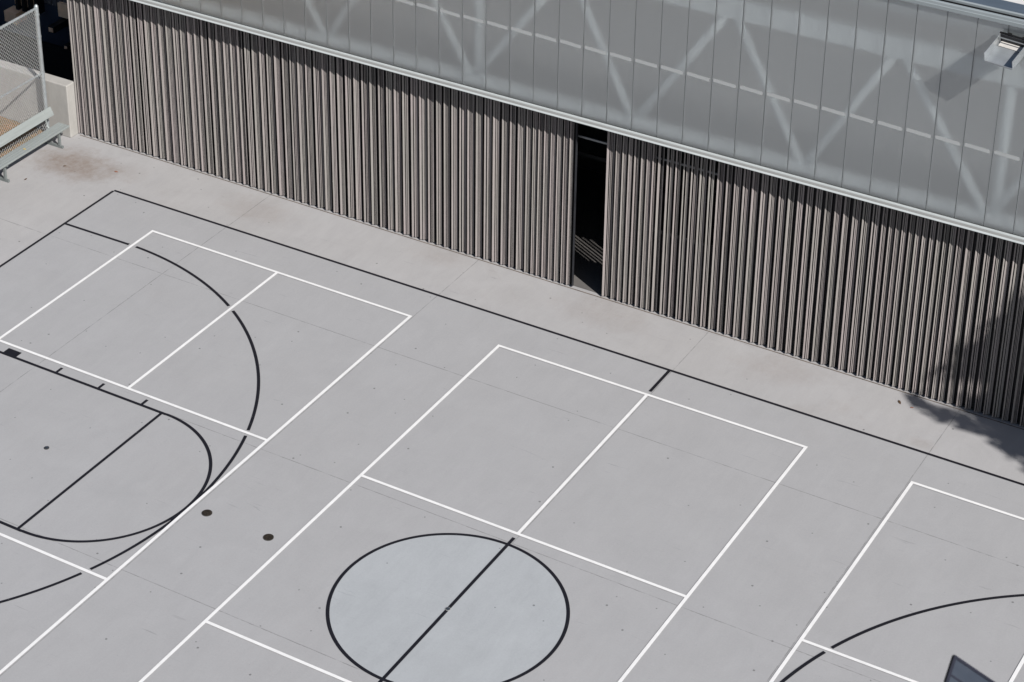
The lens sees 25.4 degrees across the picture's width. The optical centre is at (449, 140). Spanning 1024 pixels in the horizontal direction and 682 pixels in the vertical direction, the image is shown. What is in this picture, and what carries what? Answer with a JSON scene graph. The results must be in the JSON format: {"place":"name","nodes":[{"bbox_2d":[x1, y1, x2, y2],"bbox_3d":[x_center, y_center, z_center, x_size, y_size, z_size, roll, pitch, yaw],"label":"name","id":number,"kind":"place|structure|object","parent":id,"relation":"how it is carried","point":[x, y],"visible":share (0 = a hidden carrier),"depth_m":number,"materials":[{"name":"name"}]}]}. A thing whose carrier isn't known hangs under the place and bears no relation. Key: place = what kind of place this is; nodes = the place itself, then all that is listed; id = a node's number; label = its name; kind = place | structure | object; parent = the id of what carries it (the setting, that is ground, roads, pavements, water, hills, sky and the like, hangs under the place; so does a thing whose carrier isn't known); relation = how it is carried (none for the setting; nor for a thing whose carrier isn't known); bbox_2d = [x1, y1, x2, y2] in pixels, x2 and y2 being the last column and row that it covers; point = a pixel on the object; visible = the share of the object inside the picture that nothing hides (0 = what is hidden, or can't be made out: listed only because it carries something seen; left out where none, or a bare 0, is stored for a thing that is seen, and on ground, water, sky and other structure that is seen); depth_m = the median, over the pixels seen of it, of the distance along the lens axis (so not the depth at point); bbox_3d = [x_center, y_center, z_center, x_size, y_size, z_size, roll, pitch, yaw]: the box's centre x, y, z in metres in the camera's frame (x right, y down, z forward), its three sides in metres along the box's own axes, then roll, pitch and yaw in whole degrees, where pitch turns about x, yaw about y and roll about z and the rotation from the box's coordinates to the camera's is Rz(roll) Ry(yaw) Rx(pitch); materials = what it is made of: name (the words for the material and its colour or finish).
{"place":"outdoors","nodes":[
{"label":"outdoors","id":0,"kind":"place"},
{"bbox_2d":[0,116,44,156],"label":"mulch bed","id":1,"kind":"object","parent":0,"point":[13,142],"depth_m":48.24,"materials":[{"name":"brown wood"}]},
{"bbox_2d":[0,4,49,157],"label":"chain link fence","id":2,"kind":"object","parent":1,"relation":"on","point":[35,9],"visible":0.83,"depth_m":46.99,"materials":[{"name":"metal"}]},
{"bbox_2d":[0,29,73,80],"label":"sunken area","id":3,"kind":"object","parent":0,"point":[57,60],"visible":0.18,"depth_m":52.56,"materials":[{"name":"black"}]},
{"bbox_2d":[0,116,1023,483],"bbox_3d":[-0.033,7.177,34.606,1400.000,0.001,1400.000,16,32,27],"label":"ground","id":4,"kind":"structure","parent":0,"point":[72,178],"depth_m":42.75,"materials":[{"name":"concrete"}]},
{"bbox_2d":[0,106,69,182],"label":"bench","id":5,"kind":"object","parent":4,"relation":"on","point":[45,136],"visible":1,"depth_m":46.99,"materials":[{"name":"metal"}]},
{"bbox_2d":[0,0,70,49],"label":"dark building","id":6,"kind":"structure","parent":4,"relation":"on","point":[54,22],"depth_m":51.94,"materials":[{"name":"black metal"}]},
{"bbox_2d":[0,60,78,137],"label":"concrete wall","id":7,"kind":"structure","parent":4,"relation":"on","point":[61,100],"depth_m":48.12,"materials":[{"name":"beige concrete"}]},
{"bbox_2d":[0,191,1023,681],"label":"court surface","id":8,"kind":"object","parent":4,"relation":"on","point":[662,493],"visible":1,"depth_m":37.29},
{"bbox_2d":[4,348,20,356],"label":"lane block","id":9,"kind":"structure","parent":8,"relation":"on","point":[15,353],"depth_m":40.86,"materials":[{"name":"black paint"}]},
{"bbox_2d":[0,191,113,266],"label":"baseline","id":10,"kind":"object","parent":8,"relation":"on","point":[55,229],"visible":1,"depth_m":44.75,"materials":[{"name":"black paint"}]},
{"bbox_2d":[17,413,161,528],"bbox_3d":[-5.950,5.473,37.774,0.056,0.001,3.716,16,32,27],"label":"free throw line","id":11,"kind":"object","parent":8,"relation":"on","point":[87,472],"visible":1,"depth_m":37.71,"materials":[{"name":"black paint"}]},
{"bbox_2d":[55,368,147,403],"bbox_3d":[-7.162,5.129,38.425,1.971,0.001,4.142,16,32,27],"label":"lane tick","id":12,"kind":"object","parent":8,"relation":"on","point":[103,384],"visible":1,"depth_m":39.93,"materials":[{"name":"black paint"}]},
{"bbox_2d":[0,351,211,542],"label":"free throw lane","id":13,"kind":"structure","parent":8,"relation":"on","point":[176,514],"depth_m":37.76,"materials":[{"name":"black paint"}]},
{"bbox_2d":[0,223,259,602],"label":"three point line","id":14,"kind":"object","parent":8,"relation":"on","point":[231,459],"visible":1,"depth_m":39.07,"materials":[{"name":"black paint"}]},
{"bbox_2d":[0,230,411,673],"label":"badminton line","id":15,"kind":"object","parent":8,"relation":"on","point":[191,505],"visible":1,"depth_m":39.86,"materials":[{"name":"white paint"}]},
{"bbox_2d":[202,509,211,515],"bbox_3d":[-3.928,6.032,36.722,0.176,0.020,0.176,16,32,27],"label":"floor socket","id":16,"kind":"object","parent":8,"relation":"on","point":[207,512],"visible":1,"depth_m":36.71,"materials":[{"name":"black metal"}]},
{"bbox_2d":[263,534,273,540],"bbox_3d":[-2.888,6.329,36.166,0.176,0.020,0.176,16,32,27],"label":"floor socket","id":17,"kind":"object","parent":8,"relation":"on","point":[268,537],"visible":1,"depth_m":36.15,"materials":[{"name":"black metal"}]},
{"bbox_2d":[329,535,565,681],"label":"disc","id":18,"kind":"object","parent":8,"relation":"on","point":[503,619],"visible":1,"depth_m":34.57,"materials":[{"name":"grey paint"}]},
{"bbox_2d":[326,533,569,681],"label":"circle","id":19,"kind":"object","parent":18,"relation":"on","point":[543,660],"visible":1,"depth_m":34.83,"materials":[{"name":"black paint"}]},
{"bbox_2d":[139,344,806,681],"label":"badminton line","id":20,"kind":"object","parent":8,"relation":"on","point":[640,655],"visible":1,"depth_m":36.53,"materials":[{"name":"white paint"}]},
{"bbox_2d":[378,370,669,681],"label":"halfway line","id":21,"kind":"object","parent":8,"relation":"on","point":[431,626],"visible":1,"depth_m":34.79,"materials":[{"name":"black paint"}]},
{"bbox_2d":[114,190,1023,485],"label":"boundary line","id":22,"kind":"object","parent":8,"relation":"on","point":[584,342],"visible":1,"depth_m":41.07,"materials":[{"name":"black paint"}]},
{"bbox_2d":[769,481,1023,681],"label":"badminton line","id":23,"kind":"object","parent":8,"relation":"on","point":[821,610],"visible":1,"depth_m":34.69,"materials":[{"name":"white paint"}]},
{"bbox_2d":[780,594,1023,681],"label":"three point line","id":24,"kind":"object","parent":8,"relation":"on","point":[792,673],"visible":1,"depth_m":34.35,"materials":[{"name":"black paint"}]},
{"bbox_2d":[67,0,1023,425],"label":"sports hall","id":25,"kind":"structure","parent":4,"relation":"on","point":[851,172],"depth_m":40.49,"materials":[{"name":"grey metal"}]},
{"bbox_2d":[984,31,1023,69],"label":"wall floodlight","id":26,"kind":"object","parent":25,"relation":"attached to","point":[1003,50],"depth_m":35.53,"materials":[{"name":"grey metal"}]},
{"bbox_2d":[81,135,1023,429],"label":"ground seam","id":27,"kind":"object","parent":4,"relation":"on","point":[569,287],"visible":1,"depth_m":42.72,"materials":[{"name":"grey concrete"}]},
{"bbox_2d":[943,655,994,681],"bbox_3d":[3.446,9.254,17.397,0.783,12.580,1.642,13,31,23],"label":"basketball backboard","id":28,"kind":"object","parent":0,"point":[959,670],"visible":1,"depth_m":14.99,"materials":[{"name":"glass"}]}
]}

